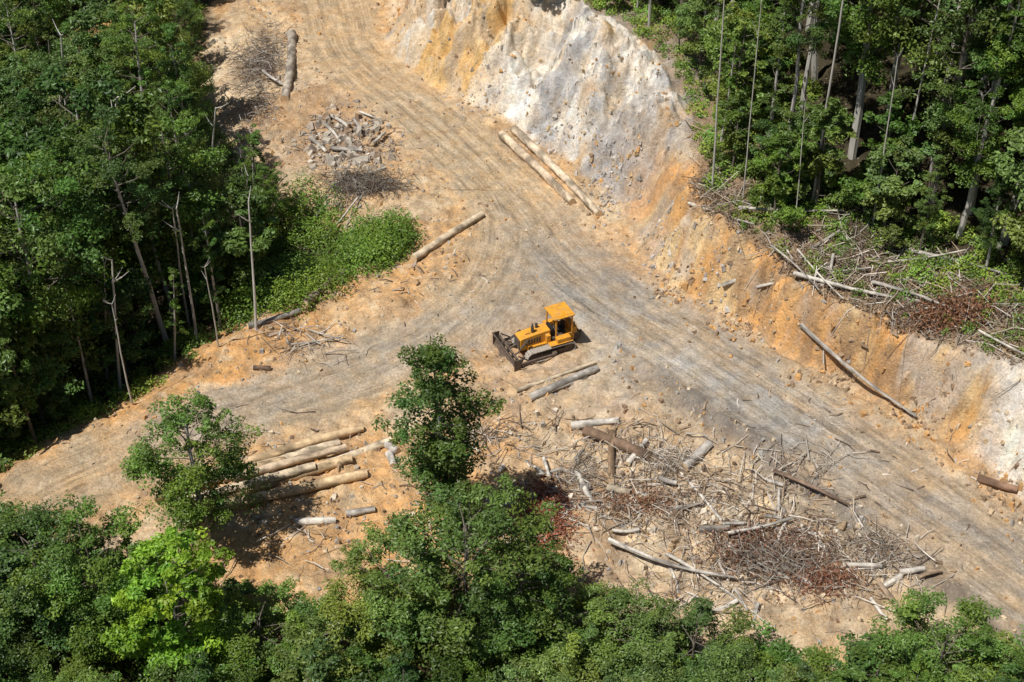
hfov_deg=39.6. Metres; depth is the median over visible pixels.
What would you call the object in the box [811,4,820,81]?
rainforest tree
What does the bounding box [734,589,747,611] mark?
wood offcut
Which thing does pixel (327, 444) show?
stacked log
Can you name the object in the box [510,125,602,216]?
felled log
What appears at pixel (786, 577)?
wood offcut
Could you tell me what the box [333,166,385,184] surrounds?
felled log
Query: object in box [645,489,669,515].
wood offcut
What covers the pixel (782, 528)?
wood offcut
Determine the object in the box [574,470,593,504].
felled log
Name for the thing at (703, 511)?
wood chips
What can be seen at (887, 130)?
dead tree
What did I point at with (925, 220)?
rainforest tree
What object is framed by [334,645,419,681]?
rainforest tree
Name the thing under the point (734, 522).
wood offcut
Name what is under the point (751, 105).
dead tree
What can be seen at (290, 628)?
rainforest tree
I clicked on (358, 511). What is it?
felled log
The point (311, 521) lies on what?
felled log
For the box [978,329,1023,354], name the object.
fallen trunk
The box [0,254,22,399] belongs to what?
rainforest tree
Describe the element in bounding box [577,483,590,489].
wood offcut
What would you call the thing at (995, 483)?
felled log
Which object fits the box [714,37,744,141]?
rainforest tree
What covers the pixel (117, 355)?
dead tree
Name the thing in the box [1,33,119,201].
rainforest tree
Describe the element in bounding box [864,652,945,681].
rainforest tree
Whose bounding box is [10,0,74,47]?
rainforest tree
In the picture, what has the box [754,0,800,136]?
rainforest tree
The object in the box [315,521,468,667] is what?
rainforest tree
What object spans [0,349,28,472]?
young tree
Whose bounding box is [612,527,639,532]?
wood offcut
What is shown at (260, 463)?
stacked log
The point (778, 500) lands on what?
wood offcut
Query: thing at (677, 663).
young tree
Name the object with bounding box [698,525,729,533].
felled log
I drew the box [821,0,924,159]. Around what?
rainforest tree
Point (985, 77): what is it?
rainforest tree
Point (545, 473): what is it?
wood offcut
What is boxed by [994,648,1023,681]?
rainforest tree
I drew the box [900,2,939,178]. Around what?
dead tree
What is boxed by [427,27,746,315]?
rock scree
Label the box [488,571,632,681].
rainforest tree
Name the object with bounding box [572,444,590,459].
wood offcut
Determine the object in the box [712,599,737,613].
wood offcut
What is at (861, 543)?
brush pile
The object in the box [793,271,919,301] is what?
fallen trunk
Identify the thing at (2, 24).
rainforest tree
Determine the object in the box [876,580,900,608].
wood offcut
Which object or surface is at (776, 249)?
fallen trunk
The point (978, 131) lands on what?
dead tree
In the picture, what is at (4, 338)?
rainforest tree
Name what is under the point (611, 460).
felled log
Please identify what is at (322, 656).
rainforest tree
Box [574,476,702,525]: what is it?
dry leaf pile
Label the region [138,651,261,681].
rainforest tree
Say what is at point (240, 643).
rainforest tree
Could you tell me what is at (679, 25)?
rainforest tree
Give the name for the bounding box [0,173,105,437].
rainforest tree
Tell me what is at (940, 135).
rainforest tree
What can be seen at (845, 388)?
bank foot clods
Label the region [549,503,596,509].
felled log
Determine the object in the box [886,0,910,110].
rainforest tree
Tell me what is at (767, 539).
dry leaf pile
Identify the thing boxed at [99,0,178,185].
rainforest tree
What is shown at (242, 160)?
rainforest tree
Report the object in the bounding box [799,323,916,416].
fallen trunk
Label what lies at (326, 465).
stacked log
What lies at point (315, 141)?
felled log
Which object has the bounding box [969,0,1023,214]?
rainforest tree
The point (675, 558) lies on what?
fallen branch
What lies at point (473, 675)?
rainforest tree
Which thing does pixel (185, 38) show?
rainforest tree
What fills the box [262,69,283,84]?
felled log
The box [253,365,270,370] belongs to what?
felled log
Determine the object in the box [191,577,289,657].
young tree
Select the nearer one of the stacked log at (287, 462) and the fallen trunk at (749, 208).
the stacked log at (287, 462)
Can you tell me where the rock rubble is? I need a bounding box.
[278,99,438,192]
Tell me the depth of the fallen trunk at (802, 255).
107.40 m
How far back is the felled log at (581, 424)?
102.03 m
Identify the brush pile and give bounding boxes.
[213,19,300,150]
[313,157,434,211]
[540,441,616,495]
[622,433,710,481]
[694,518,856,598]
[828,514,944,571]
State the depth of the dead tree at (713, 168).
111.87 m
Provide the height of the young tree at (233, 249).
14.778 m
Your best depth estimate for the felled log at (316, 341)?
109.45 m
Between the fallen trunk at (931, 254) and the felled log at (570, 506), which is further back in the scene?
the fallen trunk at (931, 254)
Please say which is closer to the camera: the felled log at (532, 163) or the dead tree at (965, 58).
the dead tree at (965, 58)
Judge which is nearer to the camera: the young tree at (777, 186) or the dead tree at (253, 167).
the young tree at (777, 186)
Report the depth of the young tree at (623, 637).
86.01 m
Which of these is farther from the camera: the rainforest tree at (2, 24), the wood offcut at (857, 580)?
the rainforest tree at (2, 24)
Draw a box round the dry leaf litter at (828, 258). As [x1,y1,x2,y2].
[687,146,1023,364]
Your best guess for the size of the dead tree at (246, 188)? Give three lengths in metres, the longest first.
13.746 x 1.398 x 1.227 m
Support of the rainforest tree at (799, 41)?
on the ground
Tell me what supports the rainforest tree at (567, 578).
on the ground
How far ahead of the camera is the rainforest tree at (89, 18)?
127.89 m
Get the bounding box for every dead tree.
[52,19,78,126]
[92,256,108,378]
[102,86,135,114]
[103,256,128,390]
[103,294,132,404]
[158,197,190,328]
[161,195,198,341]
[182,173,196,307]
[201,257,218,346]
[204,103,227,187]
[234,187,257,329]
[242,164,247,227]
[247,125,261,234]
[711,0,724,186]
[743,0,761,198]
[794,95,809,229]
[811,0,843,202]
[872,51,901,229]
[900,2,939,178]
[928,8,977,209]
[963,88,990,232]
[997,162,1023,250]
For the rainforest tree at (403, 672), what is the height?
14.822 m
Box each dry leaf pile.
[509,448,593,574]
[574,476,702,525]
[669,507,866,598]
[752,549,875,608]
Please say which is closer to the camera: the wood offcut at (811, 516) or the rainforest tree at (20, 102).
the wood offcut at (811, 516)
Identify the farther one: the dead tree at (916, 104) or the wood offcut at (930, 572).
the dead tree at (916, 104)
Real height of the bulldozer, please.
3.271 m
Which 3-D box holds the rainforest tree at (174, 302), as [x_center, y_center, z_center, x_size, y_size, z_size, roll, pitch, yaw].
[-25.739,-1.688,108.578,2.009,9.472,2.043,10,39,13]
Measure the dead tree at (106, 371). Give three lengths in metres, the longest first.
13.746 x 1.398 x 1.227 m
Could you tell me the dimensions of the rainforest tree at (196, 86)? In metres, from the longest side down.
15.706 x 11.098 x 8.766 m
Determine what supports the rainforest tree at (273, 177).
on the ground
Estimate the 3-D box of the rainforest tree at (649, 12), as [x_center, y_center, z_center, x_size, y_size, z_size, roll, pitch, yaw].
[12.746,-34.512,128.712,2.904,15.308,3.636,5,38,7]
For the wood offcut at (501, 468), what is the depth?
98.23 m
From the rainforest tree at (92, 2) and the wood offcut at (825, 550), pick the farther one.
the rainforest tree at (92, 2)
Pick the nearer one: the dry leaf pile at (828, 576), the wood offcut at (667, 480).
the dry leaf pile at (828, 576)
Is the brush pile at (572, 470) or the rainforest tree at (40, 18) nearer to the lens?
the brush pile at (572, 470)
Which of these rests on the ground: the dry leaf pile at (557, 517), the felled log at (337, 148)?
the dry leaf pile at (557, 517)
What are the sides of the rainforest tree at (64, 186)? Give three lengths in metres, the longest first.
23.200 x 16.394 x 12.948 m
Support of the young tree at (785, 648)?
on the ground
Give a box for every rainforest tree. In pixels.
[0,0,39,114]
[0,0,51,117]
[0,11,38,116]
[0,50,74,164]
[0,63,177,332]
[0,67,50,162]
[0,80,46,206]
[0,117,64,319]
[0,145,121,396]
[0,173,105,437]
[0,204,25,285]
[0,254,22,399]
[0,313,37,444]
[0,489,88,637]
[0,490,122,669]
[0,639,55,681]
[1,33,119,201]
[2,53,53,118]
[7,495,183,680]
[9,0,52,99]
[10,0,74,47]
[11,1,73,44]
[11,196,43,271]
[15,153,89,279]
[21,224,149,373]
[31,657,121,681]
[32,0,101,21]
[38,27,68,98]
[45,43,124,127]
[48,0,181,117]
[51,21,116,105]
[58,279,101,402]
[69,83,131,312]
[69,104,173,345]
[74,114,232,316]
[82,666,159,681]
[84,0,108,63]
[91,118,176,326]
[96,9,155,112]
[98,10,193,110]
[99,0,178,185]
[101,30,217,135]
[112,135,182,260]
[119,388,271,543]
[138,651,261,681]
[143,105,205,290]
[145,78,211,236]
[153,90,227,171]
[155,22,213,187]
[159,0,207,74]
[163,267,188,360]
[164,156,256,294]
[170,0,200,31]
[185,575,329,681]
[194,208,229,329]
[233,124,277,260]
[234,132,248,187]
[242,162,290,225]
[250,591,396,681]
[271,624,361,681]
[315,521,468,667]
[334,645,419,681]
[338,649,466,681]
[367,472,574,678]
[370,332,507,523]
[425,656,493,681]
[443,518,600,681]
[448,672,486,681]
[480,643,594,681]
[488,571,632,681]
[540,574,685,681]
[588,651,629,681]
[592,642,681,681]
[615,593,763,681]
[647,0,651,27]
[673,0,692,49]
[676,652,722,681]
[686,642,783,681]
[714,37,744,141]
[752,643,862,681]
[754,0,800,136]
[771,0,850,141]
[775,660,832,681]
[784,0,830,110]
[805,1,816,30]
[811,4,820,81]
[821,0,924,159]
[857,0,1023,172]
[864,586,1020,681]
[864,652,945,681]
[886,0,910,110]
[910,0,1003,221]
[913,154,953,254]
[935,1,949,71]
[937,0,1023,237]
[953,0,1018,109]
[964,662,1018,681]
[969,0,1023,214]
[970,147,1022,270]
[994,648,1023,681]
[1002,53,1023,245]
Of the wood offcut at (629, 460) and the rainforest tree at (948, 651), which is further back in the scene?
the wood offcut at (629, 460)
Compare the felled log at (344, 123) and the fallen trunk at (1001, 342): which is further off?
the felled log at (344, 123)
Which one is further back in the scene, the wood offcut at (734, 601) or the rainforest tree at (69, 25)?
the rainforest tree at (69, 25)
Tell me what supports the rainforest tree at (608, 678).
on the ground
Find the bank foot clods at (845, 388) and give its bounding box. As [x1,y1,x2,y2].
[633,246,1023,542]
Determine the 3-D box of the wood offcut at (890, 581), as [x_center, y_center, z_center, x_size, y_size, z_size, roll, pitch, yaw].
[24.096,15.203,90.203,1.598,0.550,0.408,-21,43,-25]
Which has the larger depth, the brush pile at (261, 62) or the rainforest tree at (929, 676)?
the brush pile at (261, 62)
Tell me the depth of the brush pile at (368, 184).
126.91 m
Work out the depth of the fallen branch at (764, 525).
93.11 m
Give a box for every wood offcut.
[496,464,505,473]
[533,465,543,475]
[535,467,562,475]
[542,457,550,478]
[570,497,606,503]
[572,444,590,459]
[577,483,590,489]
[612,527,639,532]
[625,438,648,465]
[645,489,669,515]
[658,475,676,485]
[668,502,700,510]
[668,566,679,594]
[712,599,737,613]
[717,559,728,580]
[722,521,745,524]
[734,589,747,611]
[750,601,759,628]
[755,561,790,581]
[764,514,781,519]
[766,478,783,486]
[775,561,812,587]
[776,488,780,512]
[776,521,786,553]
[794,528,814,535]
[808,514,834,522]
[813,531,828,555]
[842,562,882,568]
[851,574,865,586]
[853,495,865,499]
[869,597,888,620]
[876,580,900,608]
[883,572,902,587]
[898,566,925,574]
[918,567,941,578]
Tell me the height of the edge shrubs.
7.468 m
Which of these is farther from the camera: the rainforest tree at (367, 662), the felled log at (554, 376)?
the felled log at (554, 376)
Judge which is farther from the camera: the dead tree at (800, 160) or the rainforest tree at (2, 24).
the rainforest tree at (2, 24)
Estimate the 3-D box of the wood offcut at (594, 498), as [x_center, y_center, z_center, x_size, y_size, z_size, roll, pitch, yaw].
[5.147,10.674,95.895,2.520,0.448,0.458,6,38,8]
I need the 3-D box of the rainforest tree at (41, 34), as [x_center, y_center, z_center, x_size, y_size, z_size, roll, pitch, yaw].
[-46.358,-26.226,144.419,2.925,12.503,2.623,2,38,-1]
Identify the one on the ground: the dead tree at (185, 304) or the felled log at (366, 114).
the dead tree at (185, 304)
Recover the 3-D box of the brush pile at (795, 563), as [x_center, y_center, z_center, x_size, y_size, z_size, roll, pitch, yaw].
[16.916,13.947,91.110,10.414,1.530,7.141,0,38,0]
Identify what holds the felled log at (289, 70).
on the ground
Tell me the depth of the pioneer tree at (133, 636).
80.25 m
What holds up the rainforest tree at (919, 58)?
on the ground
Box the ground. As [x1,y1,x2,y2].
[0,0,1023,681]
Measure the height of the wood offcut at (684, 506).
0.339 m
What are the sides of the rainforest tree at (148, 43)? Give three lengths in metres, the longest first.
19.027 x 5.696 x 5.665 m
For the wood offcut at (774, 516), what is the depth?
94.24 m
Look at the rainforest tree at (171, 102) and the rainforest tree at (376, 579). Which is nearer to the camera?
the rainforest tree at (376, 579)
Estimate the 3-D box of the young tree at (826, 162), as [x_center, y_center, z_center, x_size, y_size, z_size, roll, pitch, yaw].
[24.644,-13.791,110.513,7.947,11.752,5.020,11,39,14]
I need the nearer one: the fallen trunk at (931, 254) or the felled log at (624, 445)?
the felled log at (624, 445)
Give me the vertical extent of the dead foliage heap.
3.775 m
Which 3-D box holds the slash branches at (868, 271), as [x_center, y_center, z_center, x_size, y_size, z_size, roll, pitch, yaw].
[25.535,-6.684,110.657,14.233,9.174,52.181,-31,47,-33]
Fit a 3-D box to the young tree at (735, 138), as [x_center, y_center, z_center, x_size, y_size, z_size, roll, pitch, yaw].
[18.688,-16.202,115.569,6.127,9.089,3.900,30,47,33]
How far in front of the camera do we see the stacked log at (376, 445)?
99.60 m
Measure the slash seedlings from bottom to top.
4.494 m
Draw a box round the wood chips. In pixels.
[173,388,1010,621]
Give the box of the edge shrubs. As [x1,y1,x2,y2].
[199,167,425,332]
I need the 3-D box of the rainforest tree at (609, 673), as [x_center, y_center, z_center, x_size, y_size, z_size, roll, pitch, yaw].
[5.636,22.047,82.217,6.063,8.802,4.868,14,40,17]
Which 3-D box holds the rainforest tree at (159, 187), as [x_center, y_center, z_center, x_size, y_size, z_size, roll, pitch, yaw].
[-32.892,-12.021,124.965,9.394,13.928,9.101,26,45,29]
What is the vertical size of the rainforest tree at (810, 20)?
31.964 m
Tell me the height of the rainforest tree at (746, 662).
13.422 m
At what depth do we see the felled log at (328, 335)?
109.78 m
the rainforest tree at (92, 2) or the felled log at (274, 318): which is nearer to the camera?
the felled log at (274, 318)
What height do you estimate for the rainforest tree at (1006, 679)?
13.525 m
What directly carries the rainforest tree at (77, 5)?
on the ground
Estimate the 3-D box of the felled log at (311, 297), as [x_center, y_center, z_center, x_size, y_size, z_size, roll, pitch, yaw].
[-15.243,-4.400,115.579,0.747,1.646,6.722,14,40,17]
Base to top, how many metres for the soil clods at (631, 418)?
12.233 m
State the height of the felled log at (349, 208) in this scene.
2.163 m
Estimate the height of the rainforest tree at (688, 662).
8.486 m
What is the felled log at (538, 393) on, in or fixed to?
on the ground
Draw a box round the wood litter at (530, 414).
[44,88,1023,558]
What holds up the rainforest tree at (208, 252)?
on the ground
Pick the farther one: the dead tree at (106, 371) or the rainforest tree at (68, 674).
the dead tree at (106, 371)
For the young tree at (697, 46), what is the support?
on the ground
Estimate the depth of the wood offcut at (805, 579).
89.73 m
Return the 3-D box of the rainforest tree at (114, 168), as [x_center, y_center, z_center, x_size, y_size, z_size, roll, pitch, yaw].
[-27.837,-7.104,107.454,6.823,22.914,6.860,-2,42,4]
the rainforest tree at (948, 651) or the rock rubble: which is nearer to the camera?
the rainforest tree at (948, 651)
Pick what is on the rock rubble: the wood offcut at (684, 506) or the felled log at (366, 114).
the felled log at (366, 114)
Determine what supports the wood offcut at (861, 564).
on the ground
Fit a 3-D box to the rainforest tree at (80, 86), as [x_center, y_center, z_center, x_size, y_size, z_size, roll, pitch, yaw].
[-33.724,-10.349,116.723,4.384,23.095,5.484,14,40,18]
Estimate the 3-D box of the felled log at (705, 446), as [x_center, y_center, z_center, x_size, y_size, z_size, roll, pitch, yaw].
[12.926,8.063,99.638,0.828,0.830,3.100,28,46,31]
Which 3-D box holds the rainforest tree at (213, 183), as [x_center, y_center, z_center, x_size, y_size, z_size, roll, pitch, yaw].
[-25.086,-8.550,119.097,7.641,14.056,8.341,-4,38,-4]
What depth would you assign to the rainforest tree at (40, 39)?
145.44 m
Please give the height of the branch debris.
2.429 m
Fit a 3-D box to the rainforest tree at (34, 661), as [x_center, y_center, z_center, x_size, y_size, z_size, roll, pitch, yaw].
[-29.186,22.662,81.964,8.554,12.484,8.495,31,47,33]
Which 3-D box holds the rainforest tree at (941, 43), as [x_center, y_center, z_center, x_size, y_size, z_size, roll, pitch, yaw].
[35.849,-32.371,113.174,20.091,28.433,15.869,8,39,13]
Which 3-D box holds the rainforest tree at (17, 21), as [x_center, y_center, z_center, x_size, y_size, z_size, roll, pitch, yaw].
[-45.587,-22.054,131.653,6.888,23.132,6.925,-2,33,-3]
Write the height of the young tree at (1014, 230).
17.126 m
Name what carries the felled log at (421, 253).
on the ground
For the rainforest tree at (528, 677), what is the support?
on the ground
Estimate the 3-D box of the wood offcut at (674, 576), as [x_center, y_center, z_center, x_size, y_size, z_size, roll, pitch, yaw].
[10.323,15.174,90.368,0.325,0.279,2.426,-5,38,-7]
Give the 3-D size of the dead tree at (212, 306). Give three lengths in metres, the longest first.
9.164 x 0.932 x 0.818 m
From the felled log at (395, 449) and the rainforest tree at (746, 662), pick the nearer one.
the rainforest tree at (746, 662)
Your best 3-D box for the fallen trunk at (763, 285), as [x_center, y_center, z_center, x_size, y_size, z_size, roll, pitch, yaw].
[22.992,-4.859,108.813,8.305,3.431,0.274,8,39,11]
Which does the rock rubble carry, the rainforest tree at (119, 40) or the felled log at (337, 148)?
the felled log at (337, 148)
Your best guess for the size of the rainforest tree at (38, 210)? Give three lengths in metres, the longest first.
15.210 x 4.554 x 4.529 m
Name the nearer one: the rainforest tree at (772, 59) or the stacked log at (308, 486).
the stacked log at (308, 486)
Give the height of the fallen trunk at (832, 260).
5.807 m
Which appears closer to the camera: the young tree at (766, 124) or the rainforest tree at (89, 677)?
the rainforest tree at (89, 677)
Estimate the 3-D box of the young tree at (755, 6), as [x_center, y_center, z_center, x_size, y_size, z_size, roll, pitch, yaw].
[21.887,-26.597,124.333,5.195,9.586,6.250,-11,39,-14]
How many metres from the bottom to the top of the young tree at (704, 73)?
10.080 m
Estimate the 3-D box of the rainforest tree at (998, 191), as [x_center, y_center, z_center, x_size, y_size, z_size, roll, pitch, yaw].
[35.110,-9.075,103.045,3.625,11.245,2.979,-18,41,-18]
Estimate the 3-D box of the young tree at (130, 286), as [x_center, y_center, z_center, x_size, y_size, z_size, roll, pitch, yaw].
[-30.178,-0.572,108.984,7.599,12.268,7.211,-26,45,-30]
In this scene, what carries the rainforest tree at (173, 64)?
on the ground
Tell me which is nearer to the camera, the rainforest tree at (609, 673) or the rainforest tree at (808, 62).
the rainforest tree at (609, 673)
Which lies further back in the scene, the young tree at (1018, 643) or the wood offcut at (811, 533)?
the wood offcut at (811, 533)
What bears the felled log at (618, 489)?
on the ground
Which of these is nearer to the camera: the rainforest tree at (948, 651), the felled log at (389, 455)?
the rainforest tree at (948, 651)
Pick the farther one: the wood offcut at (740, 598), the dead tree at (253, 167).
the dead tree at (253, 167)
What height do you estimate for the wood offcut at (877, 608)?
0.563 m
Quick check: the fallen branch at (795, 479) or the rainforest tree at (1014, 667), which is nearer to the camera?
the rainforest tree at (1014, 667)
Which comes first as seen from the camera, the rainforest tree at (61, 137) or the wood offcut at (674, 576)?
the wood offcut at (674, 576)
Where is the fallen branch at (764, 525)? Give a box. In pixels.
[727,516,792,534]
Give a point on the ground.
(346, 50)
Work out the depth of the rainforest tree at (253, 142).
120.14 m
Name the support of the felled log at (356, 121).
on the rock rubble
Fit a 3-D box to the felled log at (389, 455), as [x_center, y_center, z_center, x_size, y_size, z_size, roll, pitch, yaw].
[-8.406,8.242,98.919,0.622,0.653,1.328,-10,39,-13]
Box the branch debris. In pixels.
[99,313,963,640]
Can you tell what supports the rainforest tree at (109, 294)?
on the ground
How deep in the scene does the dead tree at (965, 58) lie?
103.75 m
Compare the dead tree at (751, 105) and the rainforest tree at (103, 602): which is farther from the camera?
the dead tree at (751, 105)
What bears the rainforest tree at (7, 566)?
on the ground
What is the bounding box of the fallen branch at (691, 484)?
[679,471,721,521]
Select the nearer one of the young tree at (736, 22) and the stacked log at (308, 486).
the stacked log at (308, 486)
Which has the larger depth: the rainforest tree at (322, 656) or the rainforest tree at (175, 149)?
the rainforest tree at (175, 149)
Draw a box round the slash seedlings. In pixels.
[705,162,1023,357]
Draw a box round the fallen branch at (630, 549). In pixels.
[607,537,734,578]
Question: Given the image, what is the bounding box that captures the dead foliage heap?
[889,271,1023,342]
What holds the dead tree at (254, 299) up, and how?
on the ground
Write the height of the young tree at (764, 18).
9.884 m
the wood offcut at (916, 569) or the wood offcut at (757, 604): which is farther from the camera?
the wood offcut at (916, 569)
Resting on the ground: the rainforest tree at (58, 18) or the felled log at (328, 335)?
the rainforest tree at (58, 18)
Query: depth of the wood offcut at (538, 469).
98.01 m
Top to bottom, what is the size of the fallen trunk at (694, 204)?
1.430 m
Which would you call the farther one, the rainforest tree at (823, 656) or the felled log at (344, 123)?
the felled log at (344, 123)
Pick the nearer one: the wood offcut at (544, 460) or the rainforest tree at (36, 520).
the rainforest tree at (36, 520)
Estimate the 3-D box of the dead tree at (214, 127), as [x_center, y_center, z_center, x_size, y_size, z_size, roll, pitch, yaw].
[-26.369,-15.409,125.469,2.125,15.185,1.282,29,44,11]
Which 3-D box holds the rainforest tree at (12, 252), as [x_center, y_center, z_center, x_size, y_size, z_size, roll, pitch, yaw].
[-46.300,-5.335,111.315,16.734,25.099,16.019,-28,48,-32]
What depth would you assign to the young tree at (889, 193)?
106.87 m
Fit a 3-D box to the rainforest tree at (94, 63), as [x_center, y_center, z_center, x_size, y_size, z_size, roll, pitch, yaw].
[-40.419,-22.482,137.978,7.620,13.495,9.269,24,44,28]
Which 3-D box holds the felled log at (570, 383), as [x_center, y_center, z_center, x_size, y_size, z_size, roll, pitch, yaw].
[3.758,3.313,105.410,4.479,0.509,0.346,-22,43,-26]
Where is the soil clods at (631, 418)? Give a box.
[3,0,1023,653]
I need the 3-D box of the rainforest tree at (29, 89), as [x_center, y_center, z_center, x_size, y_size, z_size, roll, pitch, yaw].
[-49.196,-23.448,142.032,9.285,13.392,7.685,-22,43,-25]
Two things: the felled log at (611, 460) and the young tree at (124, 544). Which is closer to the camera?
the young tree at (124, 544)
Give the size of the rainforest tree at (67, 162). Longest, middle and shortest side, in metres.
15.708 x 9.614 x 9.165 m
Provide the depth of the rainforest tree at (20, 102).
118.45 m
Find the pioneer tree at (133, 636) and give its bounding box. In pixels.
[97,524,234,677]
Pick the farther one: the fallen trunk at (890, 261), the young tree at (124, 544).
the fallen trunk at (890, 261)
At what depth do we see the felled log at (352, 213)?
125.06 m
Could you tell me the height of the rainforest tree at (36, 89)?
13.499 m
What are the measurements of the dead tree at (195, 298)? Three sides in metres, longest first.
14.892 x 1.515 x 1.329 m
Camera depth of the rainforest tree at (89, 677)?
75.58 m
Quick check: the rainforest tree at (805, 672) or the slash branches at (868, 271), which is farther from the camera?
the slash branches at (868, 271)
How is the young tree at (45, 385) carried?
on the ground
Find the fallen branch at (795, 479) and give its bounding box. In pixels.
[772,469,848,505]
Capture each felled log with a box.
[246,308,300,328]
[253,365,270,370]
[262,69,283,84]
[280,29,296,101]
[291,335,343,344]
[294,517,335,525]
[300,267,346,308]
[306,328,349,341]
[308,136,327,153]
[322,121,341,143]
[322,196,358,240]
[330,113,349,127]
[331,146,362,151]
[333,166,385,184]
[340,192,363,238]
[346,505,374,516]
[353,118,362,129]
[359,111,374,117]
[371,131,385,144]
[384,441,399,453]
[385,450,396,467]
[410,211,484,262]
[498,131,575,204]
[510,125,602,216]
[515,361,595,392]
[527,365,598,401]
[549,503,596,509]
[550,376,587,392]
[570,417,618,429]
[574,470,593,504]
[582,425,652,460]
[606,484,630,495]
[608,429,615,475]
[679,440,712,471]
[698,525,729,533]
[976,474,1017,492]
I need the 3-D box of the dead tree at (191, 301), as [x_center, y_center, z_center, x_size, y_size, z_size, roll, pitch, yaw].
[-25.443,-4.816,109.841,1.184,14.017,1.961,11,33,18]
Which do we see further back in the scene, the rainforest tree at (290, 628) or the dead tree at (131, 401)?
the dead tree at (131, 401)
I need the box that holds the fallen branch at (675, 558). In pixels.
[666,552,771,626]
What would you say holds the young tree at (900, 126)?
on the ground
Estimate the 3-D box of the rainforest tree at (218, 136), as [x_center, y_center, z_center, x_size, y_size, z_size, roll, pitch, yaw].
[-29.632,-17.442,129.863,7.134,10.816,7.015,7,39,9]
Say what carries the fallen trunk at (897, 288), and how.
on the ground
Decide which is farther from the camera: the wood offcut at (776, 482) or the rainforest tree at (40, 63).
the rainforest tree at (40, 63)
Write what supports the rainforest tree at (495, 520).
on the ground
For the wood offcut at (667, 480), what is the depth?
97.11 m
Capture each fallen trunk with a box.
[688,202,753,224]
[721,230,839,286]
[738,205,843,211]
[756,267,870,288]
[770,244,819,289]
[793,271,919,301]
[797,248,843,299]
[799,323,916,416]
[822,253,834,364]
[872,280,968,317]
[888,249,965,262]
[905,248,999,272]
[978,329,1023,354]
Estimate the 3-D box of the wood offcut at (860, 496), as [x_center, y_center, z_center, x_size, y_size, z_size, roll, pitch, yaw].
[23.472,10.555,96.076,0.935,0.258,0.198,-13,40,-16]
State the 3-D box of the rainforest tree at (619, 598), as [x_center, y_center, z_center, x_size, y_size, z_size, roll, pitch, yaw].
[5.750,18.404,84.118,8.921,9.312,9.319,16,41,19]
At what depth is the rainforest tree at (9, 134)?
112.38 m
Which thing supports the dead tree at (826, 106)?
on the ground
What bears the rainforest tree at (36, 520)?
on the ground
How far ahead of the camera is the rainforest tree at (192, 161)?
113.34 m
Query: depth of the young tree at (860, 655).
81.88 m
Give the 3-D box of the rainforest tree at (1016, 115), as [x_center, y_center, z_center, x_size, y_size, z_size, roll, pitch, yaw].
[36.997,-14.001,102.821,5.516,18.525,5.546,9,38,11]
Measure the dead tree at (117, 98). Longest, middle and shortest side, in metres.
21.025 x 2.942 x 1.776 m
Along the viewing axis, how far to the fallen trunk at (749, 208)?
112.52 m
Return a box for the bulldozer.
[492,301,580,371]
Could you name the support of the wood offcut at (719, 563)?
on the dry leaf pile at (767, 539)
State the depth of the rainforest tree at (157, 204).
110.75 m
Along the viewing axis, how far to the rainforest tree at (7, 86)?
123.86 m
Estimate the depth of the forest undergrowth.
110.93 m
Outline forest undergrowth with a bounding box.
[0,0,1023,681]
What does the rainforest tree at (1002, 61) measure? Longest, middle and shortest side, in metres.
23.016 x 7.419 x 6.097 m
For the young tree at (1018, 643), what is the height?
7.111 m
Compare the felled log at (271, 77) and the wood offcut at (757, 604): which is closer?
the wood offcut at (757, 604)
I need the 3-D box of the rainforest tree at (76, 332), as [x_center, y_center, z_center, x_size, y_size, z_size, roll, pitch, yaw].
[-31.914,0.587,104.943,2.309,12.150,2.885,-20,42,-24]
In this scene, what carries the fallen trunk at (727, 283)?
on the ground
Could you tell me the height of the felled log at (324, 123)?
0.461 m
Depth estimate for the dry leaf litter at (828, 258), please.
106.71 m
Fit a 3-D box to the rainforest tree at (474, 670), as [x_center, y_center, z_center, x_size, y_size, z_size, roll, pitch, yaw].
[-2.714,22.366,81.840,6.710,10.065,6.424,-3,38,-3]
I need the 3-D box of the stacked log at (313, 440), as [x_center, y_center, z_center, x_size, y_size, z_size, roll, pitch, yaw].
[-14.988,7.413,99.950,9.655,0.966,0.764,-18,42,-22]
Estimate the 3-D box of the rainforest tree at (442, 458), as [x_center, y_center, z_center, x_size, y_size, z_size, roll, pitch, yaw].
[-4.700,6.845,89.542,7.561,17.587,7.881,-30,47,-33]
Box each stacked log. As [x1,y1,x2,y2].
[152,456,284,501]
[187,462,315,499]
[204,468,367,511]
[208,454,352,499]
[223,438,340,482]
[234,444,346,481]
[241,423,363,464]
[315,436,392,463]
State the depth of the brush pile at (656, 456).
99.00 m
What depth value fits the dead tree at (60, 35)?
124.62 m
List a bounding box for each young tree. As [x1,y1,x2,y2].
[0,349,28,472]
[3,303,83,428]
[67,260,155,381]
[100,534,192,626]
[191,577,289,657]
[197,173,281,305]
[592,623,657,680]
[601,636,707,681]
[661,0,726,71]
[696,619,808,681]
[698,1,777,89]
[700,1,780,124]
[704,89,764,174]
[719,7,792,98]
[741,0,799,59]
[746,129,807,224]
[750,100,820,172]
[774,96,875,205]
[828,629,945,681]
[838,88,923,208]
[859,134,925,248]
[952,624,1023,681]
[987,126,1023,251]
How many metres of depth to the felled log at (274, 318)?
111.65 m
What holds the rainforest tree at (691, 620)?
on the ground
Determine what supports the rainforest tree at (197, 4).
on the ground
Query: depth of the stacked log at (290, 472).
96.69 m
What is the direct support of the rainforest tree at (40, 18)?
on the ground
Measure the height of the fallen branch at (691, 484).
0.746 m
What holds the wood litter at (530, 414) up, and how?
on the ground
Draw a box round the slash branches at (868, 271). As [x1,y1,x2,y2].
[641,91,1023,394]
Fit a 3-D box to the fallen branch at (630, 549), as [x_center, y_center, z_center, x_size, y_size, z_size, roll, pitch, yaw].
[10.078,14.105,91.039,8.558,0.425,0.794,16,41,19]

